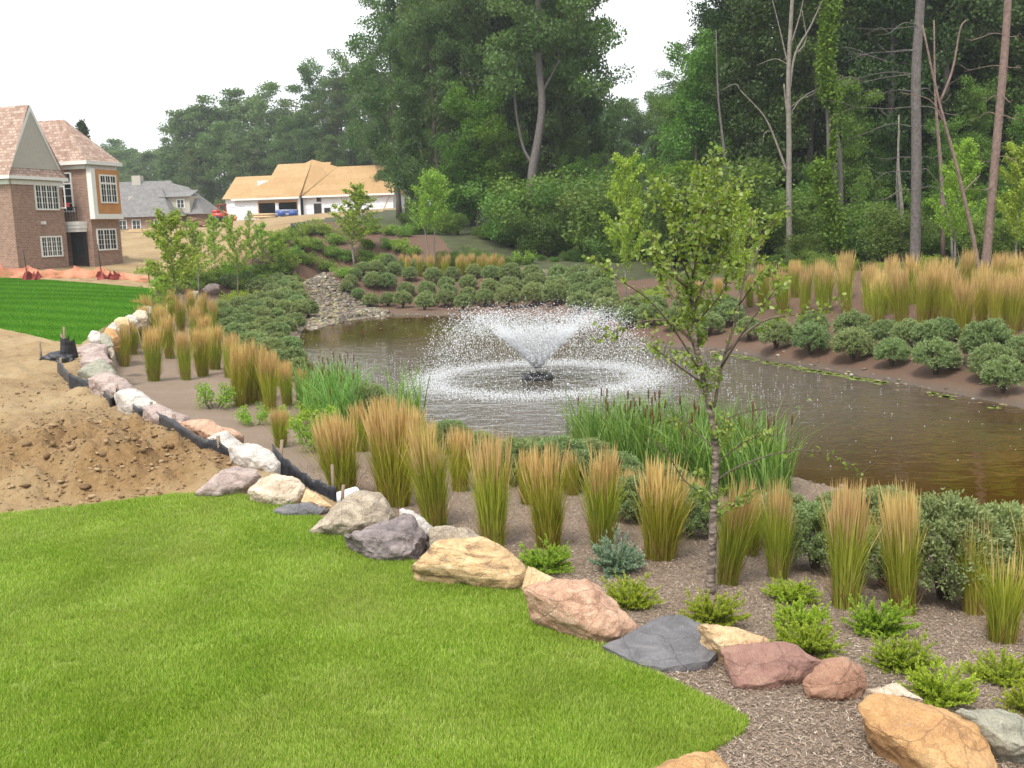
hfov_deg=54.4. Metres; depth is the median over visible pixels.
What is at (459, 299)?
ball willow
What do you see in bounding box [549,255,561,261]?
woodland bush
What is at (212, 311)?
reed grass
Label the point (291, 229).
hillside shrub
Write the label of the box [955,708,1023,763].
boulder
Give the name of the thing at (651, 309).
ball willow
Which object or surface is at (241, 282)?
hillside shrub
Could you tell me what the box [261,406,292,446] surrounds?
reed grass
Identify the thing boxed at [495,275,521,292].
ball willow
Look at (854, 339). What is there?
ball willow
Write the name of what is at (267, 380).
reed grass
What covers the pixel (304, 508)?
boulder
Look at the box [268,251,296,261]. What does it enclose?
hillside shrub
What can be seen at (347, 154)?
broadleaf tree
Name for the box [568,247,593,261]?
woodland bush
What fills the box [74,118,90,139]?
spruce tree
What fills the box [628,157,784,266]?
woodland bush
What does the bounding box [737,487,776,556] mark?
reed grass
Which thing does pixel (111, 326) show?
boulder
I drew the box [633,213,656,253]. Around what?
woodland bush
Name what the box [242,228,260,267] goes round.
young tree
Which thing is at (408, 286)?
ball willow
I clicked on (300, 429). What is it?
shrub sapling
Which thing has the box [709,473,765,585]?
reed grass
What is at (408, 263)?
reed grass
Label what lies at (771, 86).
tall dark tree
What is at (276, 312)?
ball willow
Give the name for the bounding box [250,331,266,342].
ball willow
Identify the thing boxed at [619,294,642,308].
ball willow
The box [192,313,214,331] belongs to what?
reed grass
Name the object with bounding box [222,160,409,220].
unfinished house
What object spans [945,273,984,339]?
reed grass
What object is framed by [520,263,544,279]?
ball willow
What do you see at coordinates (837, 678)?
boulder
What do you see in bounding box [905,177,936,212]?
leafy tree
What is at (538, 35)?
curved trunk tree
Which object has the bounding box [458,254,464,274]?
reed grass
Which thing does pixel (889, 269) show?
reed grass
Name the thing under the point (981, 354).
ball willow
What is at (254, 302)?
ball willow
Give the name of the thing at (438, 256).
reed grass
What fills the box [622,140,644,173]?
broadleaf tree
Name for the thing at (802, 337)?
ball willow
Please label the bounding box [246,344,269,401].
reed grass
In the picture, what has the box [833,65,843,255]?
bare trunk
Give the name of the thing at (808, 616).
juniper
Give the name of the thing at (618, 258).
woodland bush
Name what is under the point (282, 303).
ball willow
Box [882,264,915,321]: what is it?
reed grass
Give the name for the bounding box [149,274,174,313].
young tree
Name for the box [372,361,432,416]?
cattails
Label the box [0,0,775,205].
sky
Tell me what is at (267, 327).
ball willow
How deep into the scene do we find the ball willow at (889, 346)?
24.88 m
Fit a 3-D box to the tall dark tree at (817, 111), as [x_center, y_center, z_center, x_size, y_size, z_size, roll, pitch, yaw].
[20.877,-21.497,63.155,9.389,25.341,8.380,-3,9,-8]
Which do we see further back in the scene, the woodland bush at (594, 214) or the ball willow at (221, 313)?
the woodland bush at (594, 214)
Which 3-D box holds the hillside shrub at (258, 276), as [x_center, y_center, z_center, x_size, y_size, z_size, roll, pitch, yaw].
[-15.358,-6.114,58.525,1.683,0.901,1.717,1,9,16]
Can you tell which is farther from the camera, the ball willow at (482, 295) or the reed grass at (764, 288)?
the ball willow at (482, 295)
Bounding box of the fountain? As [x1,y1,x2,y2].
[378,293,693,404]
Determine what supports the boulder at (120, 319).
on the planting bed at (172, 390)
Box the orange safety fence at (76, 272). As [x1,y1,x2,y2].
[0,244,149,282]
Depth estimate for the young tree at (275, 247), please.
59.44 m
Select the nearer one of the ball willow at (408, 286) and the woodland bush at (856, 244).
the woodland bush at (856, 244)
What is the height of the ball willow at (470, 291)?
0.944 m
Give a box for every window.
[33,185,66,209]
[40,236,63,256]
[61,172,74,211]
[96,228,117,250]
[98,174,117,202]
[119,220,126,228]
[132,219,140,228]
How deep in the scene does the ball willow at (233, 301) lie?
44.17 m
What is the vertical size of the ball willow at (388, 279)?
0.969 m
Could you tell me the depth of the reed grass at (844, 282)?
31.38 m
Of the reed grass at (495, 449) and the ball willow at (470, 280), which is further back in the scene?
the ball willow at (470, 280)
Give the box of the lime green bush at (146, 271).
[135,265,167,280]
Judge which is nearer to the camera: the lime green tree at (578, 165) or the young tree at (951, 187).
the young tree at (951, 187)
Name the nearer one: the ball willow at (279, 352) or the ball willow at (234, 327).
the ball willow at (279, 352)
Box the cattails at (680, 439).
[542,384,823,497]
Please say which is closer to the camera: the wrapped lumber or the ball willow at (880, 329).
the ball willow at (880, 329)
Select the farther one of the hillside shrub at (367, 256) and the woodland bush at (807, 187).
the hillside shrub at (367, 256)
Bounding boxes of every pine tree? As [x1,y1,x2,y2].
[826,0,961,266]
[961,0,1023,267]
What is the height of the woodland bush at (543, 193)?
5.263 m
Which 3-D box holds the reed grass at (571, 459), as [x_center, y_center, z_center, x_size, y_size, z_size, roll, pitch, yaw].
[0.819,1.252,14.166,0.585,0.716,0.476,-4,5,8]
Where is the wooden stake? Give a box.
[331,464,334,486]
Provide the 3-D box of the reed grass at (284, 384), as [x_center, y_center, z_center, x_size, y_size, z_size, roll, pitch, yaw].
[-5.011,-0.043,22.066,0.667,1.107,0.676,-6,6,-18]
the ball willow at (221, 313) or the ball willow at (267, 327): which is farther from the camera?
the ball willow at (221, 313)
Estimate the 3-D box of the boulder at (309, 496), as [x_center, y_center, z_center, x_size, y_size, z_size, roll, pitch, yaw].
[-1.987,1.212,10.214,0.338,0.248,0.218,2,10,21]
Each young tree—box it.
[134,206,205,302]
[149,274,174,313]
[178,217,225,294]
[201,214,226,268]
[219,213,252,294]
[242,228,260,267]
[243,210,253,236]
[246,220,285,270]
[263,231,299,270]
[310,182,378,266]
[599,148,653,297]
[714,189,763,297]
[925,137,986,265]
[995,141,1023,258]
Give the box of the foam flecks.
[355,326,1015,483]
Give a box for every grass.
[112,319,132,366]
[127,320,140,354]
[133,304,151,339]
[135,322,167,381]
[137,293,152,325]
[149,300,176,345]
[152,293,171,317]
[155,312,180,358]
[166,288,179,319]
[172,296,188,331]
[173,328,198,379]
[183,287,196,319]
[185,302,204,344]
[186,323,216,376]
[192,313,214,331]
[195,294,205,316]
[196,290,210,317]
[204,299,219,328]
[205,320,224,369]
[219,333,239,377]
[224,340,252,406]
[227,332,239,353]
[227,335,261,403]
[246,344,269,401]
[246,348,289,412]
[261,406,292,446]
[272,348,279,383]
[276,359,294,405]
[288,406,373,491]
[292,368,307,399]
[309,411,338,465]
[343,399,368,451]
[349,396,441,507]
[363,392,402,457]
[386,406,436,472]
[390,415,459,526]
[398,253,405,261]
[402,255,412,274]
[416,255,423,276]
[420,421,441,449]
[426,255,434,268]
[435,253,441,267]
[438,423,478,491]
[439,256,450,276]
[444,254,451,266]
[454,255,461,268]
[455,427,527,546]
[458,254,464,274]
[462,256,472,272]
[467,253,475,264]
[474,256,481,276]
[480,253,485,268]
[484,255,493,265]
[490,253,497,265]
[491,437,508,479]
[496,255,504,266]
[506,438,581,549]
[513,445,544,504]
[560,448,583,495]
[566,437,633,545]
[587,456,623,480]
[610,451,706,561]
[621,468,639,517]
[682,475,709,528]
[694,280,702,305]
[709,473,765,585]
[713,278,723,295]
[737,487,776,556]
[743,274,755,306]
[751,262,771,310]
[754,476,809,579]
[768,263,793,313]
[788,259,801,297]
[796,264,815,312]
[809,258,831,301]
[811,478,900,610]
[812,259,837,313]
[833,249,863,296]
[833,258,854,314]
[855,261,879,292]
[858,261,880,316]
[861,265,890,323]
[867,473,942,616]
[878,256,909,313]
[882,252,900,270]
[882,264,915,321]
[899,254,930,304]
[909,262,937,322]
[923,262,949,319]
[924,257,939,272]
[934,262,965,320]
[936,256,960,292]
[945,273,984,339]
[946,506,1003,615]
[957,247,980,286]
[969,535,1023,644]
[970,265,989,323]
[976,259,1000,297]
[980,268,1013,323]
[990,250,1013,287]
[999,270,1023,333]
[1004,248,1023,293]
[1008,502,1023,597]
[1014,265,1023,329]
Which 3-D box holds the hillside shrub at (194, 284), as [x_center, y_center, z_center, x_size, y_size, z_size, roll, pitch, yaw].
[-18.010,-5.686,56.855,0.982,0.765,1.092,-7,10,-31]
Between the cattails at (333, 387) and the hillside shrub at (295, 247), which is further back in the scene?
the hillside shrub at (295, 247)
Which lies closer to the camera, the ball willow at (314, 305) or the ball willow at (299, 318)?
the ball willow at (299, 318)
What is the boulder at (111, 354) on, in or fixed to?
on the planting bed at (172, 390)
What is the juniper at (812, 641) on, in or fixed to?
on the planting bed at (172, 390)
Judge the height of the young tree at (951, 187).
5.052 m
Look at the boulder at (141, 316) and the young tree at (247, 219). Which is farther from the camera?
the young tree at (247, 219)
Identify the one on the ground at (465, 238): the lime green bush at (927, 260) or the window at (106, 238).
the lime green bush at (927, 260)
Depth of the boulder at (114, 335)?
25.78 m
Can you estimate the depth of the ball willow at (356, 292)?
50.81 m
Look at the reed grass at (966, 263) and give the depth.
29.92 m
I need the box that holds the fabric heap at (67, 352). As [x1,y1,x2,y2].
[38,327,78,362]
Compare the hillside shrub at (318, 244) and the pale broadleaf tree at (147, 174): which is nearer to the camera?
the hillside shrub at (318, 244)
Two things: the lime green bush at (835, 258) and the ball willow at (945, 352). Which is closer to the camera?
the ball willow at (945, 352)
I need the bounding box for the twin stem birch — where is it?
[403,167,456,266]
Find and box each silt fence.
[57,358,228,455]
[272,440,344,501]
[291,221,305,227]
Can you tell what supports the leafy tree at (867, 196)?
on the ground at (465, 238)
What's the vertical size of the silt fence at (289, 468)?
0.705 m
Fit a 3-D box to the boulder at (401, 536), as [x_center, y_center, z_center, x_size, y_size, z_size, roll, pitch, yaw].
[-1.112,1.432,8.939,0.711,0.524,0.603,5,11,35]
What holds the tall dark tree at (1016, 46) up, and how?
on the ground at (465, 238)
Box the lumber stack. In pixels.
[251,213,277,218]
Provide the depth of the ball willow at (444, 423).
17.16 m
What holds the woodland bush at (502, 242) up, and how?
on the ground at (465, 238)
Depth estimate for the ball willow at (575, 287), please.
43.58 m
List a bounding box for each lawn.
[0,278,154,343]
[0,492,748,767]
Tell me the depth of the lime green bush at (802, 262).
41.67 m
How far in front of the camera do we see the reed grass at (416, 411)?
15.38 m
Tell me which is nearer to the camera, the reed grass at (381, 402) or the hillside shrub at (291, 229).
the reed grass at (381, 402)
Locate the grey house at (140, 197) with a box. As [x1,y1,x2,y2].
[119,175,222,228]
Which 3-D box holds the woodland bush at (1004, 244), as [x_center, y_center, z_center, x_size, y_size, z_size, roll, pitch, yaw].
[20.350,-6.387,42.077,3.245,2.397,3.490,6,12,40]
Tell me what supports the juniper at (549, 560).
on the planting bed at (172, 390)
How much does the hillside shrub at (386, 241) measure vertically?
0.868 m
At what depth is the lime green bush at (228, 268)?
58.13 m
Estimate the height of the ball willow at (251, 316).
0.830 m
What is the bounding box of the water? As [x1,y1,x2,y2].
[300,315,1023,506]
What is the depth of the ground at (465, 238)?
61.54 m
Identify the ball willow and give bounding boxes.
[207,307,230,320]
[212,299,231,308]
[215,316,241,330]
[218,306,240,318]
[220,272,239,288]
[222,322,248,338]
[228,296,247,307]
[229,312,250,323]
[236,331,255,348]
[237,304,254,313]
[239,270,254,280]
[239,312,256,321]
[243,278,263,292]
[243,294,260,300]
[243,321,262,331]
[244,298,266,307]
[249,328,268,336]
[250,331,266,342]
[251,290,270,297]
[252,305,271,317]
[252,336,269,353]
[253,275,269,286]
[254,316,274,325]
[257,297,277,309]
[259,323,283,334]
[259,336,285,350]
[261,282,281,291]
[263,276,279,283]
[267,289,284,300]
[268,348,287,364]
[269,307,286,319]
[269,321,291,334]
[269,331,287,339]
[270,272,284,278]
[273,316,297,333]
[274,299,292,313]
[275,278,289,286]
[277,286,290,292]
[281,274,298,281]
[281,335,303,348]
[282,345,308,360]
[283,289,302,300]
[284,280,304,289]
[285,312,306,330]
[286,356,314,376]
[287,294,307,305]
[289,299,311,314]
[297,288,309,298]
[300,299,319,316]
[339,280,353,291]
[342,273,358,284]
[345,381,388,415]
[349,267,361,277]
[351,287,364,297]
[352,263,365,272]
[359,261,370,273]
[361,271,380,288]
[361,292,379,306]
[369,260,385,271]
[378,272,397,288]
[379,291,393,306]
[380,253,396,263]
[385,261,401,274]
[392,290,412,307]
[396,281,415,292]
[397,259,405,266]
[401,266,418,280]
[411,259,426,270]
[414,292,434,309]
[416,280,436,292]
[418,290,435,302]
[422,266,442,282]
[435,289,454,306]
[435,418,471,450]
[437,276,455,287]
[438,283,457,295]
[443,266,461,278]
[453,293,472,310]
[457,274,477,287]
[459,286,477,300]
[464,263,481,276]
[467,429,500,463]
[474,288,494,306]
[480,264,498,279]
[480,278,497,291]
[491,435,533,483]
[494,284,520,307]
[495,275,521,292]
[498,262,521,277]
[519,281,543,305]
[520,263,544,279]
[520,271,547,295]
[525,434,560,461]
[528,433,593,486]
[540,282,566,305]
[544,274,565,285]
[544,277,571,302]
[546,263,569,279]
[564,264,589,276]
[565,270,590,283]
[565,289,592,312]
[566,282,591,296]
[577,437,613,479]
[587,264,615,283]
[587,450,645,481]
[588,276,616,294]
[590,297,620,319]
[592,287,619,303]
[613,305,637,326]
[615,473,659,521]
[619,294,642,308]
[634,301,664,325]
[640,293,668,308]
[648,463,693,485]
[661,305,689,328]
[662,481,720,537]
[671,295,697,312]
[696,310,725,335]
[697,300,719,314]
[713,293,737,310]
[716,300,745,325]
[724,495,777,534]
[735,316,760,340]
[757,316,794,349]
[758,488,808,519]
[787,497,852,569]
[791,321,831,354]
[792,310,831,332]
[813,488,871,531]
[828,326,876,361]
[832,308,873,333]
[852,484,918,530]
[855,521,922,585]
[866,318,905,342]
[873,336,911,366]
[876,487,1016,603]
[888,318,926,344]
[909,319,951,342]
[910,336,963,374]
[929,316,959,338]
[955,317,1016,356]
[955,499,1023,594]
[965,342,1020,374]
[978,354,1023,393]
[1003,333,1023,363]
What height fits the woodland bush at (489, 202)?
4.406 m
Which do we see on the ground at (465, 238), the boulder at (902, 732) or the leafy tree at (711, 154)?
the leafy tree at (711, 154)
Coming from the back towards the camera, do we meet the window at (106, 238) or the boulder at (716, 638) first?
the window at (106, 238)
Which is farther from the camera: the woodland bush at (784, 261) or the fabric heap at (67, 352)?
the woodland bush at (784, 261)
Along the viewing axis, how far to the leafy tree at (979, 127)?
51.22 m
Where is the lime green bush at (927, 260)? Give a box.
[918,254,941,269]
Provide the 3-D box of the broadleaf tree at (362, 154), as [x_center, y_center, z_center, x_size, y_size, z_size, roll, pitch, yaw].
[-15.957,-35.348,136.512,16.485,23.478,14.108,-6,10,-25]
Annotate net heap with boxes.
[22,270,42,279]
[96,270,120,279]
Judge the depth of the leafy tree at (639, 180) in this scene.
70.11 m
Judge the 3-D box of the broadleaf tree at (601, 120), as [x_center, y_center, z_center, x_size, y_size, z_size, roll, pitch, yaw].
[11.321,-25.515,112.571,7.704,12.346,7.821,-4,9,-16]
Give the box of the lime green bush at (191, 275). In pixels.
[166,257,205,285]
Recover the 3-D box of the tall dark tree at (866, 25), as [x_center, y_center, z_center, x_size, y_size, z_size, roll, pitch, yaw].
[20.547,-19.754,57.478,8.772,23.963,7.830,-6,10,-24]
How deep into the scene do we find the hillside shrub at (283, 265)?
59.73 m
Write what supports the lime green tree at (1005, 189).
on the ground at (465, 238)
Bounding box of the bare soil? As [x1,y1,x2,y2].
[0,208,395,516]
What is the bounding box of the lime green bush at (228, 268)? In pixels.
[214,258,254,278]
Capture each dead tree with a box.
[722,0,842,262]
[900,20,980,269]
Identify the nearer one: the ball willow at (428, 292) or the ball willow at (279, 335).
the ball willow at (279, 335)
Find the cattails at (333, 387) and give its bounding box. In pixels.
[280,350,391,424]
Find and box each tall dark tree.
[654,0,776,179]
[665,0,720,164]
[678,39,695,95]
[689,2,774,128]
[702,0,811,193]
[712,0,860,187]
[738,0,887,199]
[759,29,780,134]
[794,5,874,155]
[799,0,941,213]
[808,0,977,201]
[866,0,1023,210]
[868,5,1007,197]
[869,4,951,205]
[905,0,1023,209]
[921,9,1009,165]
[950,0,1023,215]
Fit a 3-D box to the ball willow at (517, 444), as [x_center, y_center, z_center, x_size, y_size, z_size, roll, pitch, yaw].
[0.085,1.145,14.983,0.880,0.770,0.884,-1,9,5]
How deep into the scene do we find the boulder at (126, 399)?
14.91 m
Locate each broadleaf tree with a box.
[100,137,138,181]
[106,149,139,181]
[114,147,138,177]
[120,150,159,181]
[122,162,159,181]
[137,148,180,175]
[151,164,176,180]
[153,106,215,198]
[153,137,184,176]
[158,93,242,199]
[176,148,220,203]
[192,99,237,200]
[193,120,250,211]
[202,87,273,202]
[219,128,276,199]
[228,80,299,175]
[250,98,301,165]
[261,132,303,173]
[262,112,320,173]
[283,55,346,161]
[283,102,324,162]
[307,76,362,165]
[314,134,344,166]
[327,48,375,164]
[331,0,433,218]
[336,119,373,166]
[339,70,398,165]
[342,44,398,159]
[358,104,400,181]
[371,0,442,218]
[377,0,498,232]
[388,68,421,209]
[395,0,479,213]
[397,0,588,217]
[416,0,516,226]
[475,13,527,190]
[477,0,633,169]
[507,3,556,172]
[515,0,608,187]
[516,13,636,180]
[582,102,644,179]
[588,147,611,174]
[602,106,663,189]
[605,97,650,180]
[621,88,672,177]
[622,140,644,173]
[641,68,684,170]
[641,133,665,189]
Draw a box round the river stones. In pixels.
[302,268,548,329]
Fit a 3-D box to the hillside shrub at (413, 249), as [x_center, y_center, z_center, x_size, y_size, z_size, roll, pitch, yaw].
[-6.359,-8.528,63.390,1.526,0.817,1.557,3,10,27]
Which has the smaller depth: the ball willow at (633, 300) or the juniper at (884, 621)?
the juniper at (884, 621)
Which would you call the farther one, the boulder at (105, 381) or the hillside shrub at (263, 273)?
the hillside shrub at (263, 273)
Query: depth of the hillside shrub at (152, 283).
45.49 m
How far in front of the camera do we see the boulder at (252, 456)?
11.36 m
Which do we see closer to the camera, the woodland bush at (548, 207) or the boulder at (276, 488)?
the boulder at (276, 488)
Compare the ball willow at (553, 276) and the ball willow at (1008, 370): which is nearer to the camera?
the ball willow at (1008, 370)
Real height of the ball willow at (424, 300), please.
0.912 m
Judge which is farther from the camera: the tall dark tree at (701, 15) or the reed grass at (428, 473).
the tall dark tree at (701, 15)
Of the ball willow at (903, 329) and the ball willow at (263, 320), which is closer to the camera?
the ball willow at (903, 329)
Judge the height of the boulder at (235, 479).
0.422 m
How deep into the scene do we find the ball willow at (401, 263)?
61.25 m
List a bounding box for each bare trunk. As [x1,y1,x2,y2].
[404,173,408,212]
[716,32,725,173]
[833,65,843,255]
[896,131,899,217]
[897,115,903,261]
[933,20,945,258]
[940,167,952,260]
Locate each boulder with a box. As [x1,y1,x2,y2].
[77,343,107,356]
[77,358,116,380]
[79,351,112,367]
[88,330,100,343]
[88,370,133,396]
[100,333,113,348]
[104,327,119,350]
[108,322,120,334]
[108,347,115,369]
[114,317,129,336]
[114,388,157,413]
[125,315,137,331]
[132,310,147,329]
[140,306,151,322]
[142,404,189,424]
[178,419,243,442]
[195,466,260,496]
[200,283,219,293]
[207,431,240,447]
[228,443,280,473]
[247,473,305,504]
[274,502,329,515]
[301,489,332,507]
[309,490,394,535]
[344,513,426,561]
[399,508,431,541]
[412,536,526,589]
[428,525,478,545]
[522,566,554,590]
[523,578,637,643]
[602,615,717,672]
[655,751,729,767]
[697,623,769,662]
[720,641,821,689]
[802,656,866,701]
[858,693,997,767]
[866,683,923,702]
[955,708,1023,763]
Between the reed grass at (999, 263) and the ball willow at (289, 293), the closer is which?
the reed grass at (999, 263)
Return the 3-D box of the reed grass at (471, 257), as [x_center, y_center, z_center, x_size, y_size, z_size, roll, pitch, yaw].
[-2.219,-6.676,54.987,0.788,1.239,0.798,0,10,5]
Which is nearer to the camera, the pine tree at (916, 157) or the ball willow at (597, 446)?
the ball willow at (597, 446)
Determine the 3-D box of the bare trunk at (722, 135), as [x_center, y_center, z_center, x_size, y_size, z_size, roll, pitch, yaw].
[10.747,-11.996,50.798,0.768,11.670,0.197,-2,9,0]
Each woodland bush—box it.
[397,212,419,224]
[400,211,436,234]
[426,205,469,234]
[433,245,469,271]
[452,247,477,260]
[456,180,557,245]
[464,250,497,263]
[468,226,476,234]
[471,224,491,238]
[484,166,594,245]
[493,232,524,245]
[496,183,598,252]
[497,254,511,265]
[508,257,523,264]
[509,205,570,255]
[521,255,535,264]
[523,168,638,252]
[537,254,546,260]
[547,178,633,252]
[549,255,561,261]
[557,169,659,259]
[558,250,575,260]
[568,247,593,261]
[582,231,634,261]
[585,253,602,263]
[606,248,630,262]
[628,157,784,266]
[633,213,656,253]
[637,154,807,264]
[637,212,706,263]
[730,189,805,259]
[753,161,857,259]
[753,194,821,259]
[766,251,795,270]
[774,229,836,264]
[792,189,895,256]
[797,247,840,270]
[840,244,867,260]
[843,209,926,260]
[850,200,947,261]
[854,258,876,270]
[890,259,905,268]
[920,213,966,257]
[933,197,1020,253]
[938,244,964,254]
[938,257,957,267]
[944,208,1023,258]
[994,215,1023,254]
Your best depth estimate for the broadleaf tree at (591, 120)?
79.78 m
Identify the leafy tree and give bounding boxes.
[403,200,420,215]
[454,206,483,225]
[616,173,644,192]
[632,27,744,188]
[641,93,690,184]
[645,162,674,183]
[693,65,725,164]
[699,145,761,163]
[751,152,777,190]
[773,169,799,199]
[793,162,818,214]
[814,70,909,219]
[849,177,878,206]
[862,119,905,212]
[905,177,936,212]
[908,113,973,219]
[947,73,1011,219]
[962,174,988,213]
[984,104,1023,207]
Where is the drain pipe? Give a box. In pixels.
[337,487,358,502]
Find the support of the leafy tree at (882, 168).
on the ground at (465, 238)
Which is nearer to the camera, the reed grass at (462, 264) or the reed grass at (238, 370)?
the reed grass at (238, 370)
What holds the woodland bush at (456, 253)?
on the planting bed at (172, 390)
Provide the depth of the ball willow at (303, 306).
44.87 m
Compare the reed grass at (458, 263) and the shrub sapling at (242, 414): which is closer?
the shrub sapling at (242, 414)
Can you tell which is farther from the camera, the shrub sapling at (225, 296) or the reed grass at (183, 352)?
the shrub sapling at (225, 296)
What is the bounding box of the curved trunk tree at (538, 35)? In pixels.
[476,0,620,192]
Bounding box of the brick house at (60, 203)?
[0,104,123,269]
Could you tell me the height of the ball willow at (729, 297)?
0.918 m
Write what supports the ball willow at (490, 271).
on the planting bed at (172, 390)
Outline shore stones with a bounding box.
[296,312,1016,494]
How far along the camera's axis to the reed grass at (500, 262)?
52.45 m
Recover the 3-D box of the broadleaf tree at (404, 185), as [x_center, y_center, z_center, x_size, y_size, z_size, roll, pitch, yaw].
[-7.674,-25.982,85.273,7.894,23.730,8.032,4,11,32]
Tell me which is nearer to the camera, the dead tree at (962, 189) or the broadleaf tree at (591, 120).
the dead tree at (962, 189)
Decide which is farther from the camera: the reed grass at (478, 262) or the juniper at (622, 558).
the reed grass at (478, 262)
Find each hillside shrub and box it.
[148,277,179,294]
[170,277,187,292]
[187,269,224,283]
[187,278,205,290]
[205,264,226,277]
[227,276,248,289]
[236,265,258,272]
[242,273,262,282]
[253,262,269,272]
[253,271,267,277]
[259,262,287,272]
[265,269,280,277]
[266,228,296,240]
[267,237,285,250]
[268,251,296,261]
[275,261,291,274]
[278,225,304,236]
[280,245,304,258]
[281,259,301,270]
[285,234,317,249]
[289,272,303,281]
[293,251,322,264]
[294,220,317,235]
[305,237,325,250]
[315,223,333,235]
[316,257,338,270]
[322,244,340,257]
[324,231,349,243]
[329,265,352,277]
[334,247,356,261]
[337,224,364,233]
[355,249,376,262]
[358,238,375,248]
[363,216,383,224]
[366,222,381,233]
[366,255,387,266]
[378,223,396,235]
[379,237,394,248]
[389,224,415,236]
[390,237,410,251]
[401,244,423,254]
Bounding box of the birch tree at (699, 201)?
[581,142,875,594]
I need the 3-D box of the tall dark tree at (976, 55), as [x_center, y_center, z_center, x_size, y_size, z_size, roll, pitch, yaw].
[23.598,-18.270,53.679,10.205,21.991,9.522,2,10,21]
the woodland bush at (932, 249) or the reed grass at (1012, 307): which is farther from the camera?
the woodland bush at (932, 249)
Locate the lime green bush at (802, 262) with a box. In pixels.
[783,259,807,272]
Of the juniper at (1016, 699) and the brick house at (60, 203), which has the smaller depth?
the juniper at (1016, 699)
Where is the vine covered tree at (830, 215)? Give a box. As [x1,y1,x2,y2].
[806,0,847,261]
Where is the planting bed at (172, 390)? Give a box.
[100,222,1023,767]
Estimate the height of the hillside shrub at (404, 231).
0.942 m
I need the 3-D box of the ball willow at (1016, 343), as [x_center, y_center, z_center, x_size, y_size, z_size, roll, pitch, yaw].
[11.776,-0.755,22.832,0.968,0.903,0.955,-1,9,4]
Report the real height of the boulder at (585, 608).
0.573 m
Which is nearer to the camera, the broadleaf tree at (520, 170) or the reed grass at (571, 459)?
the reed grass at (571, 459)
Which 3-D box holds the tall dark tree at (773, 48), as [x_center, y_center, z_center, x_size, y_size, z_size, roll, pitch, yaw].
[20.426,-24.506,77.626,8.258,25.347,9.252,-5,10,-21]
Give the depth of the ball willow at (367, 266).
53.70 m
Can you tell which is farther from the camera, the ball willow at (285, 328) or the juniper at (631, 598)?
the ball willow at (285, 328)
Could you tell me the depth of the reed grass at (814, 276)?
33.98 m
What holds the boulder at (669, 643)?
on the planting bed at (172, 390)
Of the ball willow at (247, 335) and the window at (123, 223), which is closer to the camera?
the ball willow at (247, 335)
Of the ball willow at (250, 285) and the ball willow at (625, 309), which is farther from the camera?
the ball willow at (250, 285)
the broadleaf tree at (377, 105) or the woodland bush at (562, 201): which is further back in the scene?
the broadleaf tree at (377, 105)
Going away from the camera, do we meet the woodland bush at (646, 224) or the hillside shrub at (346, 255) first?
the woodland bush at (646, 224)
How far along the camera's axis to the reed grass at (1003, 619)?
8.04 m
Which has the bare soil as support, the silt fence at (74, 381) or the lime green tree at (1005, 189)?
the silt fence at (74, 381)
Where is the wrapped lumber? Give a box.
[275,209,297,216]
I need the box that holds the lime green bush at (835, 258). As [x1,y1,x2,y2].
[821,254,859,268]
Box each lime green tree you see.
[422,172,444,234]
[431,134,477,234]
[438,80,509,228]
[466,113,532,216]
[557,152,603,191]
[584,162,617,198]
[632,158,700,259]
[801,194,845,232]
[844,209,874,236]
[903,194,948,255]
[973,185,1023,253]
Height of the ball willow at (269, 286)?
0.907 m
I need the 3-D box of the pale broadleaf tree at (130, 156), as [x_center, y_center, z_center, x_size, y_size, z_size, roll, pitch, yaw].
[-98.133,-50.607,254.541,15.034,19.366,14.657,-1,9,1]
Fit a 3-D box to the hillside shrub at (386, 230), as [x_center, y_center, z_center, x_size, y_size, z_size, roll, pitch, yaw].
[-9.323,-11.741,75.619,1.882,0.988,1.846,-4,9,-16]
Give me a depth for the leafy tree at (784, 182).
58.36 m
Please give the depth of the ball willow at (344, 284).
51.19 m
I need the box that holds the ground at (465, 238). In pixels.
[303,208,1023,280]
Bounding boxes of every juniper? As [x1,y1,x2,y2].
[518,532,575,574]
[586,523,647,579]
[597,569,666,611]
[677,586,750,626]
[760,571,823,604]
[769,591,832,631]
[769,609,850,659]
[839,593,922,640]
[860,629,946,676]
[896,655,980,711]
[956,647,1023,689]
[988,675,1023,715]
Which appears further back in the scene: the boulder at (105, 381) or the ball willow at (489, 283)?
the ball willow at (489, 283)
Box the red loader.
[211,204,236,221]
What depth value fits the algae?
25.84 m
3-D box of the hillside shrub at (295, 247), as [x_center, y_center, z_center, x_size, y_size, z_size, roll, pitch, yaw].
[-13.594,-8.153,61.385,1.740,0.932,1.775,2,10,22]
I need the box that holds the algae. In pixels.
[629,347,999,408]
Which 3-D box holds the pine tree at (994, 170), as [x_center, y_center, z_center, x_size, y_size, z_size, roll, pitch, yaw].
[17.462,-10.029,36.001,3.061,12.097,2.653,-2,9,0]
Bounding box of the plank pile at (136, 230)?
[125,229,153,231]
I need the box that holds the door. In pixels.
[70,232,89,265]
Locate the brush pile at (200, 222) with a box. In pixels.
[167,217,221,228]
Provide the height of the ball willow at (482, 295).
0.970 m
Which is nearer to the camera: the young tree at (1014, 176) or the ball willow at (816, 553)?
the ball willow at (816, 553)
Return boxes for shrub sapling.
[193,381,242,408]
[216,289,243,302]
[231,401,272,425]
[271,400,314,425]
[286,403,355,452]
[511,249,537,264]
[637,285,664,297]
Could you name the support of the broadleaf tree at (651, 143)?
on the ground at (465, 238)
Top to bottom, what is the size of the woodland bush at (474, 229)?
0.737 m
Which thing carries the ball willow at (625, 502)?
on the planting bed at (172, 390)

